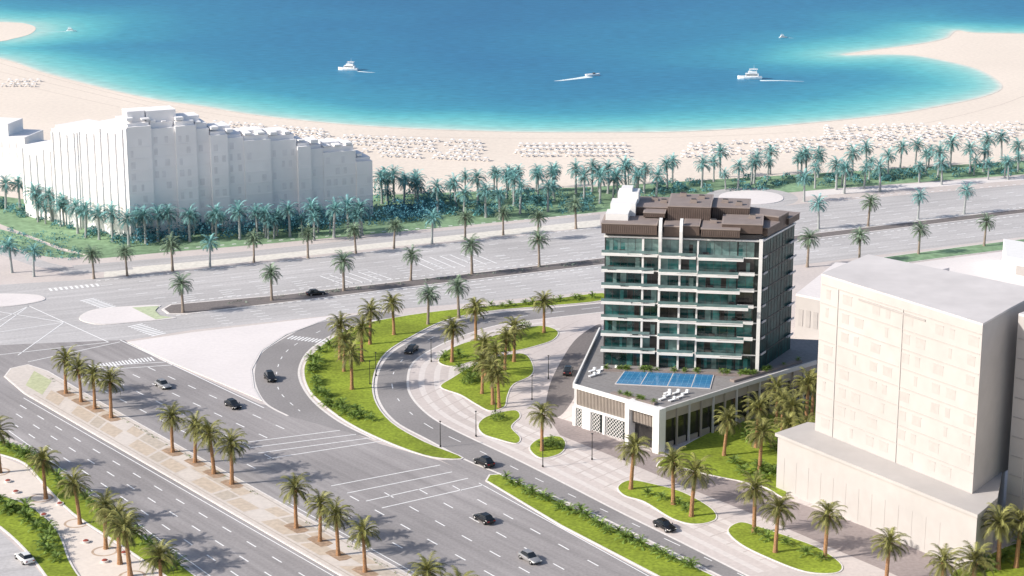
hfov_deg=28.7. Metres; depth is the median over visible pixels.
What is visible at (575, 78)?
wake
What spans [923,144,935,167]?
palm tree
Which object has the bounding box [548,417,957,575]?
driveway
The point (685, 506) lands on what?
palm shrub
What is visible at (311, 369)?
palm shrub
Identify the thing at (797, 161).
palm tree
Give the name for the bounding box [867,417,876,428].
window
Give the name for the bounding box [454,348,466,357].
palm shrub
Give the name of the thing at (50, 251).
ground cover
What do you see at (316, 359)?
palm shrub
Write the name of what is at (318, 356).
palm shrub
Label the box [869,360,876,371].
window
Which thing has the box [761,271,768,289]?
window
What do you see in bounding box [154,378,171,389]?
car
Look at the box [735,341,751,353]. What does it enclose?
window
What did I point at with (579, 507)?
palm shrub
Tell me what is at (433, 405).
paving band
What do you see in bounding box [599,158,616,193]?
palm tree
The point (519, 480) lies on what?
palm shrub
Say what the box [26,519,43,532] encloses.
palm shrub
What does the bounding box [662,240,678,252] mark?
window
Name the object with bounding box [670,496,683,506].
palm shrub
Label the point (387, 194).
palm tree
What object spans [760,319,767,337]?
window
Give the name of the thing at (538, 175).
palm tree
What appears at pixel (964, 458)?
window
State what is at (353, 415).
palm shrub
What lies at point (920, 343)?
window
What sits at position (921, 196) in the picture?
palm tree
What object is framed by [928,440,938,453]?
window
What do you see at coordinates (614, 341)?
window
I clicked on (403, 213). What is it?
shrubbery
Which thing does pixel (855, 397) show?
window
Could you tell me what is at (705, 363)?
window
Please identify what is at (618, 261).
window
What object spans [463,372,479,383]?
palm shrub
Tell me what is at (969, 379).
window
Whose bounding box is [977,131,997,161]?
palm tree
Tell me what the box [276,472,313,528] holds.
palm tree
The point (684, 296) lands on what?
window
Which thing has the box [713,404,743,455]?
palm tree
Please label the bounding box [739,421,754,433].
palm shrub
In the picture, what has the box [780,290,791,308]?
window
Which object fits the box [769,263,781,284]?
window
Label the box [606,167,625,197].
palm tree
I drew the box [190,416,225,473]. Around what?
palm tree
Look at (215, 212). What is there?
palm tree
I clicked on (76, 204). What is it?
palm tree
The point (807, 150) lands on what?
palm tree
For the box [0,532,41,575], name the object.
road
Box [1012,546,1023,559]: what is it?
palm shrub
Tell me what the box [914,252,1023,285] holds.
pavement
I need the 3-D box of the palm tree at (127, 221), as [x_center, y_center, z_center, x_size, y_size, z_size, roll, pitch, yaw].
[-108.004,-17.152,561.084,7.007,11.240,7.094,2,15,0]
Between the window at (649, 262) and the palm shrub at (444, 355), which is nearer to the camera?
the window at (649, 262)
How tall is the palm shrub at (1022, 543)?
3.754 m
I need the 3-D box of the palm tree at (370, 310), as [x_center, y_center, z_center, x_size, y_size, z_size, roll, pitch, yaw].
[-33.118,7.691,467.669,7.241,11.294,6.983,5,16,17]
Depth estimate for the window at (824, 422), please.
373.82 m
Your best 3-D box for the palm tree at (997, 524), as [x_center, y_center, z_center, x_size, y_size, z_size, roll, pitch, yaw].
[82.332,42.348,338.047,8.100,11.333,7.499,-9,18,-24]
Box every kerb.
[0,293,44,306]
[0,440,195,575]
[0,495,79,575]
[4,364,410,575]
[79,305,175,324]
[128,314,342,400]
[162,208,1023,313]
[303,293,600,459]
[438,326,558,366]
[440,353,533,410]
[477,410,520,443]
[485,474,713,575]
[529,436,565,458]
[617,480,716,524]
[657,434,781,497]
[727,522,842,573]
[888,239,1019,262]
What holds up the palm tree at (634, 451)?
on the lawn at (703, 513)
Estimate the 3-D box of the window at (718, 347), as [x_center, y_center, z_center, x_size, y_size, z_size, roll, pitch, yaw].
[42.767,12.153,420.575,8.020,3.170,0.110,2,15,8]
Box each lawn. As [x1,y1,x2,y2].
[0,161,1023,257]
[0,229,83,257]
[0,442,193,575]
[0,497,76,575]
[132,306,170,318]
[304,293,603,458]
[439,326,557,365]
[441,353,532,409]
[479,410,519,442]
[488,474,711,575]
[530,436,564,457]
[618,480,715,523]
[657,396,815,496]
[729,522,841,572]
[884,239,1023,261]
[951,545,1023,575]
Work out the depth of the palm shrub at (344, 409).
418.60 m
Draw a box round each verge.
[104,220,599,277]
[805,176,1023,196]
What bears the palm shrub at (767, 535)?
on the lawn at (786, 554)
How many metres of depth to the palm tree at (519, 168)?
634.20 m
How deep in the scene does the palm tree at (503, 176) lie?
621.02 m
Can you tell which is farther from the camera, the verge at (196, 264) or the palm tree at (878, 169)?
the palm tree at (878, 169)
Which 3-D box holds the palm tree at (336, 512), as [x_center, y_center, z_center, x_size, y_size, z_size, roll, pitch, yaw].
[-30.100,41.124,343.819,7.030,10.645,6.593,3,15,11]
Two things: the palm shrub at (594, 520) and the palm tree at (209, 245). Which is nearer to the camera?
the palm shrub at (594, 520)
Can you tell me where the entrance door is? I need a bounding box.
[632,410,652,447]
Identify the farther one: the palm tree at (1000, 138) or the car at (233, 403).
the palm tree at (1000, 138)
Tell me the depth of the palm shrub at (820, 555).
343.39 m
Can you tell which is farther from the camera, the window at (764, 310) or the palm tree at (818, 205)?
the palm tree at (818, 205)
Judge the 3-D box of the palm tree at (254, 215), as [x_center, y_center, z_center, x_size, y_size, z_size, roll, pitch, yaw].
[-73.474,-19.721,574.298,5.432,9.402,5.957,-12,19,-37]
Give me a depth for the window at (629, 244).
417.64 m
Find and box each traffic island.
[81,305,173,323]
[131,315,337,399]
[719,190,783,204]
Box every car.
[14,551,34,564]
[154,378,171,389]
[224,398,241,409]
[264,370,276,381]
[305,288,325,295]
[404,343,418,353]
[473,512,495,524]
[474,455,494,467]
[518,549,541,564]
[563,365,573,375]
[653,517,676,532]
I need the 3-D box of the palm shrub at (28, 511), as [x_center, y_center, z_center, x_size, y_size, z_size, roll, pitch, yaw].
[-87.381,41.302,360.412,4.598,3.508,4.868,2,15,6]
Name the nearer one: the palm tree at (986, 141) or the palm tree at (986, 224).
the palm tree at (986, 224)
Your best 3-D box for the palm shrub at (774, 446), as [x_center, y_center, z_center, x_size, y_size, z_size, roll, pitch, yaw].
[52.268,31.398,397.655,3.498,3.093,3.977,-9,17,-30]
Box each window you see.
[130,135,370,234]
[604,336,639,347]
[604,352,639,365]
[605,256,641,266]
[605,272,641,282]
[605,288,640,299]
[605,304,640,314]
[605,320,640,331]
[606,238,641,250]
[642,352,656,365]
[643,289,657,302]
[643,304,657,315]
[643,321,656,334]
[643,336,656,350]
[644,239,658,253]
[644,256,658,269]
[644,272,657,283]
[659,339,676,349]
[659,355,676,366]
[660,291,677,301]
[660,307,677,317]
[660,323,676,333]
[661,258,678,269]
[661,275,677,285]
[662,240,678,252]
[679,324,694,334]
[679,340,694,351]
[679,354,693,367]
[680,276,695,285]
[680,292,695,302]
[680,308,695,317]
[681,257,696,269]
[683,240,696,255]
[696,342,734,352]
[696,358,733,369]
[697,309,735,320]
[697,325,734,336]
[698,260,736,271]
[698,277,736,288]
[698,293,735,304]
[699,241,737,255]
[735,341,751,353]
[735,356,750,369]
[736,309,752,320]
[736,325,751,336]
[737,276,753,288]
[737,292,752,304]
[738,242,754,256]
[738,259,753,272]
[759,335,766,353]
[759,351,766,369]
[760,303,767,321]
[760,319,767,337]
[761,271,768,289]
[761,287,768,305]
[762,255,769,272]
[763,238,770,256]
[766,343,778,364]
[767,311,779,332]
[767,327,779,348]
[768,280,780,300]
[768,295,780,316]
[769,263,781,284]
[770,232,782,252]
[770,248,781,268]
[779,321,790,340]
[779,337,789,355]
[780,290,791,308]
[780,305,791,324]
[781,258,792,277]
[781,274,792,292]
[782,225,794,245]
[782,242,793,261]
[798,309,802,325]
[805,310,810,327]
[813,312,817,328]
[820,417,829,428]
[823,363,827,372]
[824,345,832,356]
[826,289,830,298]
[837,405,844,416]
[838,387,845,398]
[839,369,848,380]
[841,332,848,342]
[842,294,851,306]
[842,313,848,323]
[850,410,854,420]
[851,392,859,403]
[854,317,863,328]
[854,336,858,346]
[866,435,872,446]
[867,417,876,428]
[868,379,876,390]
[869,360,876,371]
[870,342,880,353]
[872,305,879,315]
[879,440,887,452]
[881,384,886,394]
[882,365,891,377]
[885,309,889,318]
[897,428,904,440]
[898,409,905,420]
[899,390,909,403]
[901,352,908,364]
[902,333,909,344]
[903,315,912,325]
[910,433,915,444]
[911,414,920,426]
[913,376,916,386]
[915,357,919,367]
[916,337,925,349]
[927,459,935,471]
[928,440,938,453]
[930,402,938,413]
[931,382,939,394]
[933,363,943,375]
[935,324,943,335]
[941,465,950,477]
[943,426,946,436]
[944,407,949,417]
[946,388,955,400]
[948,348,951,358]
[949,328,954,339]
[961,453,969,465]
[962,433,970,445]
[963,414,973,427]
[965,374,974,386]
[967,354,975,366]
[968,334,978,347]
[1015,265,1023,275]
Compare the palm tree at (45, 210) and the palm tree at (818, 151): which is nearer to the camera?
the palm tree at (45, 210)
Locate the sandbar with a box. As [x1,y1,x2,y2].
[0,22,35,40]
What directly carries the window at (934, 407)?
in the office building at (914, 432)
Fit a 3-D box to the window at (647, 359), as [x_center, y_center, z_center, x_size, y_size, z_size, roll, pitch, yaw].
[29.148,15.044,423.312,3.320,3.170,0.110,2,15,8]
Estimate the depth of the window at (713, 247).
415.10 m
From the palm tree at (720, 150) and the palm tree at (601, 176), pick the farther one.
the palm tree at (720, 150)
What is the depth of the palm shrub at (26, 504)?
365.33 m
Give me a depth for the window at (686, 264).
416.83 m
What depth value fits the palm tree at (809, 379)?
411.04 m
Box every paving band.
[418,321,762,572]
[434,325,778,567]
[448,328,728,534]
[465,331,732,525]
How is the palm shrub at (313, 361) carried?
on the lawn at (335, 378)
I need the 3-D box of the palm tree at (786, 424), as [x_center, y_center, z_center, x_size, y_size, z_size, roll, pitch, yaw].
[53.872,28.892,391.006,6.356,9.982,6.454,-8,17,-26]
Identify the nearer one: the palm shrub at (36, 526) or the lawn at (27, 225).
the palm shrub at (36, 526)
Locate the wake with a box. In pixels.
[557,76,590,80]
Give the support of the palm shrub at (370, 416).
on the lawn at (335, 378)
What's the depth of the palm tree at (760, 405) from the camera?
396.11 m
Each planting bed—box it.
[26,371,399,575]
[57,390,378,575]
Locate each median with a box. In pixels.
[6,365,409,575]
[165,209,1023,312]
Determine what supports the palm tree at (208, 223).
on the lawn at (27, 225)
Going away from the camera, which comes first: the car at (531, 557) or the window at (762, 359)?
the car at (531, 557)
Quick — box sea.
[0,0,1023,132]
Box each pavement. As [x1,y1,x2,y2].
[0,174,1023,575]
[0,294,43,305]
[0,457,158,575]
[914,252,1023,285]
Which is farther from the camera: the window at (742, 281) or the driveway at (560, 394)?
the driveway at (560, 394)
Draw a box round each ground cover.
[0,227,89,259]
[51,378,396,572]
[227,260,602,303]
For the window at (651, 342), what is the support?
in the apartment building at (703, 282)
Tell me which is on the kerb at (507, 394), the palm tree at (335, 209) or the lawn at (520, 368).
the lawn at (520, 368)
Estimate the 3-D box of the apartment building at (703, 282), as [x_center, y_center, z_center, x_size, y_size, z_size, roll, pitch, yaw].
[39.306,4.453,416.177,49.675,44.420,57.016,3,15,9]
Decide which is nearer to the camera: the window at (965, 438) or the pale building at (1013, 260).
the window at (965, 438)
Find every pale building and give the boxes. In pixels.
[794,262,948,339]
[1002,239,1023,282]
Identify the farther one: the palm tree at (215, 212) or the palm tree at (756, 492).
the palm tree at (215, 212)
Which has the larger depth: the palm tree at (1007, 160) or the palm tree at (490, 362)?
the palm tree at (1007, 160)
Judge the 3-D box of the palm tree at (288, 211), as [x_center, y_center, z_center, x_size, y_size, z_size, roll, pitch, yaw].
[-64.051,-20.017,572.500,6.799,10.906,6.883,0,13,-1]
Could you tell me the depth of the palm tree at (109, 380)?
414.90 m
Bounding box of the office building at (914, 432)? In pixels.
[775,254,1023,572]
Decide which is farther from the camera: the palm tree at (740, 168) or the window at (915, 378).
the palm tree at (740, 168)
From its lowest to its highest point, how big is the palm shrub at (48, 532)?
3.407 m
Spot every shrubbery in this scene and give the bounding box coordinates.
[0,159,1023,244]
[130,188,448,245]
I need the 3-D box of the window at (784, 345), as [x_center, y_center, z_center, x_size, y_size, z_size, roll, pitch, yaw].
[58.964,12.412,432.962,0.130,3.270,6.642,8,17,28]
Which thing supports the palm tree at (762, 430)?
on the lawn at (710, 443)
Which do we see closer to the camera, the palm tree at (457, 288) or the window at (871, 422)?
the window at (871, 422)
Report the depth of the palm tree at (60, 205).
584.61 m
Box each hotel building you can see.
[0,117,46,179]
[21,105,372,238]
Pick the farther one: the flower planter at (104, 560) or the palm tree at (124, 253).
the palm tree at (124, 253)
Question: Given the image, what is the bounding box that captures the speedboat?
[585,72,599,75]
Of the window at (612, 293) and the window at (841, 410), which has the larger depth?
the window at (612, 293)
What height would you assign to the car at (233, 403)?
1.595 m
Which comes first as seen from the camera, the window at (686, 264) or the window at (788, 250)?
the window at (686, 264)
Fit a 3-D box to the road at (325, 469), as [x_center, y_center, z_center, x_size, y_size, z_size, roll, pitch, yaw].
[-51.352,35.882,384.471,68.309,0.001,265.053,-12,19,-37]
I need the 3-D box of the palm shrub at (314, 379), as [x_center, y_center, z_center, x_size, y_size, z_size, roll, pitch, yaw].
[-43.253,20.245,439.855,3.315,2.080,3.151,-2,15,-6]
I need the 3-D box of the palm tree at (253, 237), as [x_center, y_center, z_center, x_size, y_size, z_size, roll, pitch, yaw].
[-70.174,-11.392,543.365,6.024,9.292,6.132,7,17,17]
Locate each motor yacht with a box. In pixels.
[66,27,75,31]
[338,61,358,70]
[737,69,761,78]
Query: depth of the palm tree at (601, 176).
613.25 m
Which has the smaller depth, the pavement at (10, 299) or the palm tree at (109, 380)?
the palm tree at (109, 380)
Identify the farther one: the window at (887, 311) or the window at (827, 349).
the window at (827, 349)
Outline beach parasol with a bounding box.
[0,78,1023,137]
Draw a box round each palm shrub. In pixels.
[0,440,18,452]
[0,497,19,515]
[2,498,17,513]
[9,443,26,457]
[13,497,35,510]
[15,506,36,524]
[16,445,38,458]
[21,513,35,522]
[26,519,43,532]
[32,534,57,550]
[33,519,58,536]
[37,525,60,542]
[37,542,60,557]
[47,468,66,480]
[47,550,62,562]
[51,476,65,488]
[79,489,94,503]
[138,533,155,546]
[144,538,158,552]
[167,551,189,570]
[303,350,316,360]
[305,366,316,373]
[307,360,321,370]
[308,357,324,367]
[308,375,320,382]
[310,353,324,362]
[310,385,324,396]
[314,344,327,352]
[318,397,334,406]
[319,390,331,397]
[323,338,334,348]
[324,397,337,407]
[331,401,343,410]
[335,397,349,409]
[338,405,351,415]
[346,411,361,420]
[348,403,364,413]
[354,409,367,418]
[365,412,376,421]
[437,350,450,360]
[453,362,463,370]
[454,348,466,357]
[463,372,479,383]
[501,470,511,479]
[504,477,518,486]
[515,478,526,487]
[518,484,529,493]
[524,484,541,497]
[536,487,548,501]
[543,492,557,503]
[551,500,564,510]
[554,499,567,509]
[555,440,564,448]
[561,503,576,514]
[570,502,587,517]
[579,509,593,519]
[587,514,601,525]
[594,516,608,530]
[599,522,613,534]
[614,524,623,532]
[614,527,633,543]
[624,531,638,542]
[630,534,649,550]
[641,485,654,496]
[650,543,662,554]
[652,546,671,558]
[654,490,667,500]
[666,551,680,562]
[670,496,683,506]
[676,556,691,566]
[679,502,689,511]
[682,556,702,571]
[727,454,743,464]
[734,463,753,476]
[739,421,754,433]
[740,428,754,441]
[749,526,762,534]
[750,462,769,474]
[751,469,766,480]
[757,527,774,542]
[764,463,776,475]
[765,439,777,451]
[778,535,794,547]
[799,545,814,558]
[817,551,828,561]
[980,558,998,572]
[994,550,1007,562]
[995,545,1015,563]
[1010,532,1023,547]
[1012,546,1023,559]
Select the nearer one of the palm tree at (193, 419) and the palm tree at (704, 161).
the palm tree at (193, 419)
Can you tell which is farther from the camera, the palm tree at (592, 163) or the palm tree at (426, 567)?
the palm tree at (592, 163)
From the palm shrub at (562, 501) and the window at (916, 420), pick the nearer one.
the window at (916, 420)
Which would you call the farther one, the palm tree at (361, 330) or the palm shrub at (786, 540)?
the palm tree at (361, 330)
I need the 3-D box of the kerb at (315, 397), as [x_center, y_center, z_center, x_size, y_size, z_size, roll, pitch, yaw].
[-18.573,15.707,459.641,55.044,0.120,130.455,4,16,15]
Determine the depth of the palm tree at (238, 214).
567.99 m
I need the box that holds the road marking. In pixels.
[0,184,1021,575]
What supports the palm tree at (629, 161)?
on the lawn at (27, 225)
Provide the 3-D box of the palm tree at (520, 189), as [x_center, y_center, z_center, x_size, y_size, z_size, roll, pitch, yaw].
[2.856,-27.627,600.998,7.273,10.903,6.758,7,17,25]
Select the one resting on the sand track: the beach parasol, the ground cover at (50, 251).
the beach parasol
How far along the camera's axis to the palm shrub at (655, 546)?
346.45 m
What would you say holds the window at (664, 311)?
in the apartment building at (703, 282)
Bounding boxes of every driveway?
[546,324,601,417]
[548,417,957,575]
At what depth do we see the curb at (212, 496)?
374.79 m
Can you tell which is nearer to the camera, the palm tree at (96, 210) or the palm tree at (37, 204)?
the palm tree at (96, 210)
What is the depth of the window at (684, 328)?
420.51 m
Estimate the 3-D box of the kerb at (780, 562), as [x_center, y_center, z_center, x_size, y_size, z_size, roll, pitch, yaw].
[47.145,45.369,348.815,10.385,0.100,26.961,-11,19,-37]
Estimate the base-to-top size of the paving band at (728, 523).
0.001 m
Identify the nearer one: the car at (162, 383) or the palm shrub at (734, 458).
the palm shrub at (734, 458)
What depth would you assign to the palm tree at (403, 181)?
608.20 m
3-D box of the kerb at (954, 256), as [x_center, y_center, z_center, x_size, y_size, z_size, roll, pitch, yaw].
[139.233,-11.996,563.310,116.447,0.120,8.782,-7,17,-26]
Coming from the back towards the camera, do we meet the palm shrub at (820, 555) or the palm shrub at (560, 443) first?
the palm shrub at (560, 443)
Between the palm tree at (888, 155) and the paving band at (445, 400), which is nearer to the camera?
the paving band at (445, 400)
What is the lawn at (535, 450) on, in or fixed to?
on the kerb at (550, 456)
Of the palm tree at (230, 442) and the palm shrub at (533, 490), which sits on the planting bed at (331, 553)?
the palm tree at (230, 442)
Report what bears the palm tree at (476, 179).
on the lawn at (27, 225)
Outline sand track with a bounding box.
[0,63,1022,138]
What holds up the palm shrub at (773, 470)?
on the lawn at (710, 443)
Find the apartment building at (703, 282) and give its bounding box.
[573,185,818,453]
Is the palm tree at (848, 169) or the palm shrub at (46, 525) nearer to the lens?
the palm shrub at (46, 525)
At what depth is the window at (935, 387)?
347.85 m
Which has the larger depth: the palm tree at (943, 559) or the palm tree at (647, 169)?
the palm tree at (647, 169)
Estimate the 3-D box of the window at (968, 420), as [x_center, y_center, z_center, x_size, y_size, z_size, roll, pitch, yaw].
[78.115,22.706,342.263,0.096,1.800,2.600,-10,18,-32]
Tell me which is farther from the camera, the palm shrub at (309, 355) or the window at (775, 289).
the palm shrub at (309, 355)
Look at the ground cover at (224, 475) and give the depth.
393.10 m
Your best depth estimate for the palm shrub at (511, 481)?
378.21 m
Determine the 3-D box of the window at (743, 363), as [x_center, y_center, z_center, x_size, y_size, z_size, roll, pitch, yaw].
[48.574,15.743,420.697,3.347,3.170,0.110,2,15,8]
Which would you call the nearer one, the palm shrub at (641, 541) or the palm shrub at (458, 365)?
the palm shrub at (641, 541)
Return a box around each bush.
[458,366,473,373]
[459,375,475,385]
[468,372,480,380]
[490,411,507,420]
[520,321,530,327]
[544,437,559,448]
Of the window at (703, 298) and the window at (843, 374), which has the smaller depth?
the window at (843, 374)
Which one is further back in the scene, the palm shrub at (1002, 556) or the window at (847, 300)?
the window at (847, 300)
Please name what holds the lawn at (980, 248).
on the kerb at (954, 256)
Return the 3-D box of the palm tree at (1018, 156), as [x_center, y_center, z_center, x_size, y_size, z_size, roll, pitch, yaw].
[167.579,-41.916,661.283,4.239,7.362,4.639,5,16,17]
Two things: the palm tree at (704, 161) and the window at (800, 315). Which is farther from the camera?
the palm tree at (704, 161)
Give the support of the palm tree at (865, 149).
on the lawn at (27, 225)
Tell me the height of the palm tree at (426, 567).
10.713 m
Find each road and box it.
[0,185,1023,344]
[0,340,650,575]
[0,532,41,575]
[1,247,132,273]
[73,214,599,271]
[255,311,399,437]
[377,303,744,575]
[441,459,496,481]
[707,188,797,207]
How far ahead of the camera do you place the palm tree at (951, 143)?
666.76 m
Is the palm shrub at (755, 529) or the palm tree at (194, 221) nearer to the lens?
the palm shrub at (755, 529)
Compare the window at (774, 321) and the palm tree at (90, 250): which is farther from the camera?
the palm tree at (90, 250)
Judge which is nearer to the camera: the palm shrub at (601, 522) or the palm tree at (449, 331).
the palm shrub at (601, 522)
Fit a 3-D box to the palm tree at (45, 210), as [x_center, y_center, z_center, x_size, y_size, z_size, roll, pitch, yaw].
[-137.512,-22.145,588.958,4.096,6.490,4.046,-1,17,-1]
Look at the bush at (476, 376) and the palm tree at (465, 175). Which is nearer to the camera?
the bush at (476, 376)
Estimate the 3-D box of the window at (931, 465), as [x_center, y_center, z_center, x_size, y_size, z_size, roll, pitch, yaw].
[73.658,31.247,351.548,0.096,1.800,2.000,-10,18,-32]
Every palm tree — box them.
[0,174,15,208]
[0,236,20,272]
[0,415,16,473]
[9,174,22,207]
[21,181,43,216]
[21,241,43,276]
[25,445,60,499]
[31,196,44,221]
[38,187,54,221]
[38,201,51,223]
[50,192,68,225]
[50,197,66,226]
[51,345,80,393]
[56,465,93,524]
[63,352,90,401]
[65,197,84,233]
[72,210,83,229]
[75,199,94,237]
[77,360,105,408]
[80,244,102,278]
[86,203,108,239]
[86,487,124,549]
[93,366,125,417]
[95,498,140,564]
[99,200,124,241]
[102,509,146,575]
[114,243,135,275]
[117,207,137,246]
[129,206,146,240]
[133,204,154,243]
[138,538,180,575]
[147,203,167,241]
[156,203,178,239]
[156,401,187,452]
[159,231,182,271]
[169,272,193,312]
[178,203,201,241]
[179,410,209,462]
[190,212,200,234]
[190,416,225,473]
[200,234,220,267]
[204,211,221,237]
[205,202,228,239]
[209,428,249,484]
[217,211,228,232]
[225,200,251,239]
[244,228,262,262]
[247,203,263,235]
[256,203,275,237]
[259,262,281,300]
[262,214,274,238]
[267,215,279,238]
[269,209,284,235]
[271,205,283,219]
[271,215,280,236]
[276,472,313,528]
[278,199,299,236]
[296,212,307,234]
[297,223,318,258]
[300,197,321,233]
[303,488,334,541]
[304,210,322,240]
[309,203,325,232]
[318,496,355,555]
[324,197,346,237]
[324,212,332,232]
[325,310,354,359]
[330,329,357,371]
[331,250,355,290]
[334,337,366,389]
[337,194,354,231]
[344,222,364,253]
[346,207,363,223]
[346,513,381,572]
[348,197,370,235]
[348,314,375,361]
[349,208,365,235]
[356,298,384,344]
[373,168,390,203]
[377,166,391,188]
[379,291,404,334]
[381,186,394,207]
[382,171,392,200]
[383,165,402,201]
[385,217,404,248]
[394,172,415,202]
[402,244,422,280]
[407,170,421,197]
[407,551,446,575]
[408,169,424,203]
[409,178,424,206]
[416,283,440,324]
[422,208,444,243]
[426,177,447,211]
[436,315,468,361]
[443,179,456,201]
[443,565,477,575]
[444,274,470,317]
[445,172,464,207]
[454,207,474,239]
[455,182,474,211]
[459,167,471,189]
[460,233,483,273]
[461,297,489,339]
[466,168,488,204]
[469,328,497,375]
[469,350,495,393]
[475,181,494,217]
[476,354,506,404]
[482,339,509,383]
[483,362,511,407]
[486,166,502,189]
[489,165,502,187]
[490,185,508,219]
[492,325,520,369]
[494,203,511,234]
[498,168,512,197]
[498,314,529,361]
[502,163,515,190]
[502,170,524,205]
[504,166,522,196]
[510,178,531,213]
[514,163,526,184]
[525,401,557,450]
[527,227,549,266]
[528,165,546,197]
[529,163,546,191]
[529,208,548,231]
[530,290,557,332]
[538,177,558,211]
[544,166,560,195]
[545,161,560,178]
[547,180,559,200]
[564,195,585,228]
[565,158,585,193]
[573,165,594,196]
[583,158,600,191]
[589,166,612,203]
[591,162,606,191]
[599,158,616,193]
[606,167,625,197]
[606,169,622,197]
[615,433,652,489]
[616,155,635,184]
[626,158,635,184]
[626,167,646,187]
[632,167,646,187]
[636,160,654,193]
[648,165,666,195]
[653,442,691,504]
[656,156,675,187]
[666,153,680,182]
[674,452,716,516]
[693,154,713,187]
[707,154,722,181]
[709,141,730,177]
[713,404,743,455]
[718,167,730,189]
[730,158,747,189]
[735,469,775,532]
[743,391,778,447]
[745,417,779,473]
[746,156,760,184]
[748,148,765,183]
[757,490,799,552]
[760,374,792,423]
[761,143,780,174]
[763,155,775,179]
[766,386,798,430]
[772,412,802,430]
[775,388,811,426]
[789,412,814,426]
[790,366,816,418]
[792,153,802,176]
[795,149,808,175]
[796,168,814,201]
[796,227,821,266]
[798,145,812,173]
[800,369,816,415]
[806,159,823,188]
[807,499,847,559]
[808,193,827,228]
[810,146,827,177]
[825,155,845,189]
[834,159,856,193]
[838,161,849,185]
[843,142,862,177]
[848,228,870,257]
[857,138,876,160]
[858,161,873,188]
[859,193,880,226]
[863,154,876,179]
[870,156,888,191]
[870,527,908,575]
[880,146,897,173]
[894,137,910,167]
[907,136,925,164]
[910,220,932,253]
[911,188,929,218]
[913,160,925,182]
[915,160,926,174]
[919,146,933,173]
[922,543,963,575]
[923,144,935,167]
[929,140,949,177]
[933,154,950,184]
[942,133,960,167]
[951,540,996,575]
[958,180,976,213]
[960,138,978,173]
[969,154,981,174]
[976,212,996,245]
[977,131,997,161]
[977,142,992,171]
[979,502,1021,569]
[981,157,994,179]
[993,128,1010,159]
[998,154,1012,177]
[1000,154,1014,179]
[1004,503,1023,567]
[1007,137,1023,169]
[1013,151,1023,171]
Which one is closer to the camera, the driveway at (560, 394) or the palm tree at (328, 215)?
the driveway at (560, 394)
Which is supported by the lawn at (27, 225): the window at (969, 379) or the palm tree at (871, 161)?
the palm tree at (871, 161)
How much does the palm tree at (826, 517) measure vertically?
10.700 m
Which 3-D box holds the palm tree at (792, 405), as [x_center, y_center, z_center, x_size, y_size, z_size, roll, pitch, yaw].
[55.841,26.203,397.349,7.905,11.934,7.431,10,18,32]
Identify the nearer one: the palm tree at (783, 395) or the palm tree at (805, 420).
the palm tree at (805, 420)
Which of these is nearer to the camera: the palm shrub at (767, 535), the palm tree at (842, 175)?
the palm shrub at (767, 535)
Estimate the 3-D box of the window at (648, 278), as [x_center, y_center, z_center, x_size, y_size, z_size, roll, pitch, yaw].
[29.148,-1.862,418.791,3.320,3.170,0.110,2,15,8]
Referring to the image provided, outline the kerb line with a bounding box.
[252,303,748,575]
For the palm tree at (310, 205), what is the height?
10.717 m
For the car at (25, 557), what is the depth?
341.90 m
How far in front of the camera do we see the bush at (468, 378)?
439.13 m
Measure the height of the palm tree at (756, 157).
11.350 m
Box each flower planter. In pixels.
[82,539,89,543]
[101,558,108,562]
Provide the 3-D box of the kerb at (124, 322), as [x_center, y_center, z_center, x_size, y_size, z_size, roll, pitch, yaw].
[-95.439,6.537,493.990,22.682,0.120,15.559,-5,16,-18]
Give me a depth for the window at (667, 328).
421.02 m
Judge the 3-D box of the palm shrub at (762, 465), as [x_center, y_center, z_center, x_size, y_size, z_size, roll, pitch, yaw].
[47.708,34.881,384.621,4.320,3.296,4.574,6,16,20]
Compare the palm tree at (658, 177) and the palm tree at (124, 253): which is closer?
the palm tree at (124, 253)
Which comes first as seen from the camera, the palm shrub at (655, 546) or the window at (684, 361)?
the palm shrub at (655, 546)
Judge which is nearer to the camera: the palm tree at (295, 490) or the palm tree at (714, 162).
the palm tree at (295, 490)
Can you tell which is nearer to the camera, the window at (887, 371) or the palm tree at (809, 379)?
the window at (887, 371)
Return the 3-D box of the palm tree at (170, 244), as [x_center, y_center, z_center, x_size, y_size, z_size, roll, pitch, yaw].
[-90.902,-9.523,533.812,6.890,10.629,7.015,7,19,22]
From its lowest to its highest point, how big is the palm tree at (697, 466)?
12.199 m
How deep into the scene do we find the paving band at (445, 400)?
384.05 m
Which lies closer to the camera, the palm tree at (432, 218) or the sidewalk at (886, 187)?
the palm tree at (432, 218)
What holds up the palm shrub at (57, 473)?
on the lawn at (70, 504)
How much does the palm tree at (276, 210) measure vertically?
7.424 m
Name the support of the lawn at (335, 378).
on the kerb at (315, 397)
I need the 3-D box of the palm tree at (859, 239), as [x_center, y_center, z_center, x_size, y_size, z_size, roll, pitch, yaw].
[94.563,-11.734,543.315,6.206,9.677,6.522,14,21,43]
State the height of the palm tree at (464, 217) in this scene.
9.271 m

